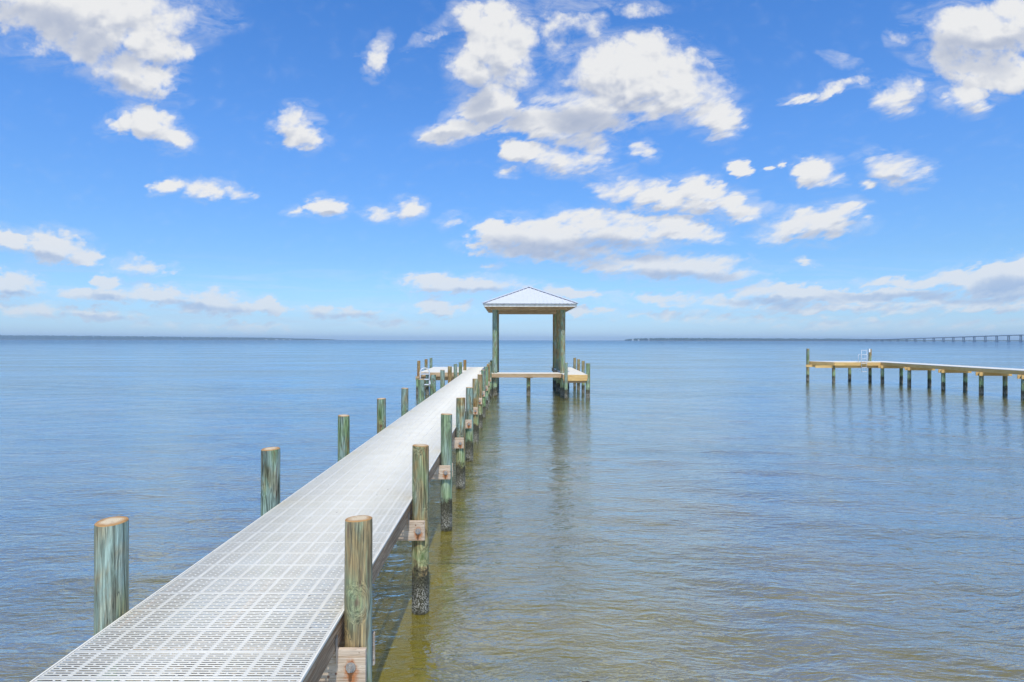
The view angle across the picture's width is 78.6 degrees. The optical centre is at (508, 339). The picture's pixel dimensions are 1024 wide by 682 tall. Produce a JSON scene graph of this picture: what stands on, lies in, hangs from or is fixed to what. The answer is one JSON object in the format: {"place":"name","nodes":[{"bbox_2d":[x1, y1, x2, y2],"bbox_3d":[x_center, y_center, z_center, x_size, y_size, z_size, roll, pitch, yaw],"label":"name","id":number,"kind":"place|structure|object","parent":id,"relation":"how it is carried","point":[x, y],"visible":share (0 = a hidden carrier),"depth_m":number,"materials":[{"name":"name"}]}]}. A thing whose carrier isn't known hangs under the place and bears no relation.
{"place":"outdoors","nodes":[
{"label":"outdoors","id":0,"kind":"place"},
{"bbox_2d":[0,339,54,339],"bbox_3d":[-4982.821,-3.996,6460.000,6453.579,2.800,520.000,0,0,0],"label":"shore","id":1,"kind":"structure","parent":0,"point":[27,339],"depth_m":6210.37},
{"bbox_2d":[0,335,333,339],"bbox_3d":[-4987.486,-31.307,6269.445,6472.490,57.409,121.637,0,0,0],"label":"woods","id":2,"kind":"object","parent":1,"relation":"on","point":[66,337],"visible":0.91,"depth_m":6227.58,"materials":[{"name":"green plant"}]},
{"bbox_2d":[0,340,1023,681],"bbox_3d":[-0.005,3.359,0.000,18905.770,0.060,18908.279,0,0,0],"label":"water","id":3,"kind":"structure","parent":0,"point":[706,512],"depth_m":13.30,"materials":[{"name":"blue liquid"}]},
{"bbox_2d":[649,335,1023,341],"bbox_3d":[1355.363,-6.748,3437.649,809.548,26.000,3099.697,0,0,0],"label":"road bridge","id":4,"kind":"structure","parent":3,"relation":"in","point":[918,338],"depth_m":2353.40,"materials":[{"name":"concrete"}]},
{"bbox_2d":[0,0,1023,339],"label":"sky","id":5,"kind":"structure","parent":0,"point":[311,169],"materials":[{"name":"blue"}]},
{"bbox_2d":[614,340,735,340],"bbox_3d":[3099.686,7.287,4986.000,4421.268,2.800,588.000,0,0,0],"label":"shore","id":6,"kind":"structure","parent":0,"point":[675,340],"depth_m":4711.08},
{"bbox_2d":[625,338,1023,340],"bbox_3d":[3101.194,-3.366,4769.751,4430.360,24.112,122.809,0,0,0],"label":"woods","id":7,"kind":"object","parent":6,"relation":"on","point":[771,339],"visible":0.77,"depth_m":4727.68,"materials":[{"name":"green plant"}]},
{"bbox_3d":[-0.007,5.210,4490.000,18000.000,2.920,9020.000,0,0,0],"label":"seabed","id":8,"kind":"structure","parent":0,"visible":0},
{"bbox_2d":[30,358,589,681],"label":"pier","id":9,"kind":"structure","parent":8,"relation":"on","point":[363,500],"depth_m":5.07,"materials":[{"name":"white"}]},
{"bbox_2d":[420,368,430,386],"bbox_3d":[-4.971,2.241,37.910,0.857,1.137,0.320,0,0,0],"label":"swim ladder","id":10,"kind":"object","parent":9,"relation":"attached to","point":[426,374],"visible":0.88,"depth_m":37.77,"materials":[{"name":"white metal"}]},
{"bbox_2d":[482,286,578,396],"bbox_3d":[1.248,1.459,40.500,5.700,9.605,8.600,0,0,0],"label":"boat shelter","id":11,"kind":"object","parent":8,"relation":"on","point":[528,300],"visible":0.73,"depth_m":37.18,"materials":[{"name":"white metal"}]},
{"bbox_2d":[806,349,1023,399],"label":"pier","id":12,"kind":"structure","parent":8,"relation":"on","point":[979,371],"depth_m":45.73,"materials":[{"name":"brown wood"}]},
{"bbox_2d":[858,350,867,371],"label":"swim ladder","id":13,"kind":"object","parent":12,"relation":"attached to","point":[861,354],"visible":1,"depth_m":49.30,"materials":[{"name":"white metal"}]}
]}

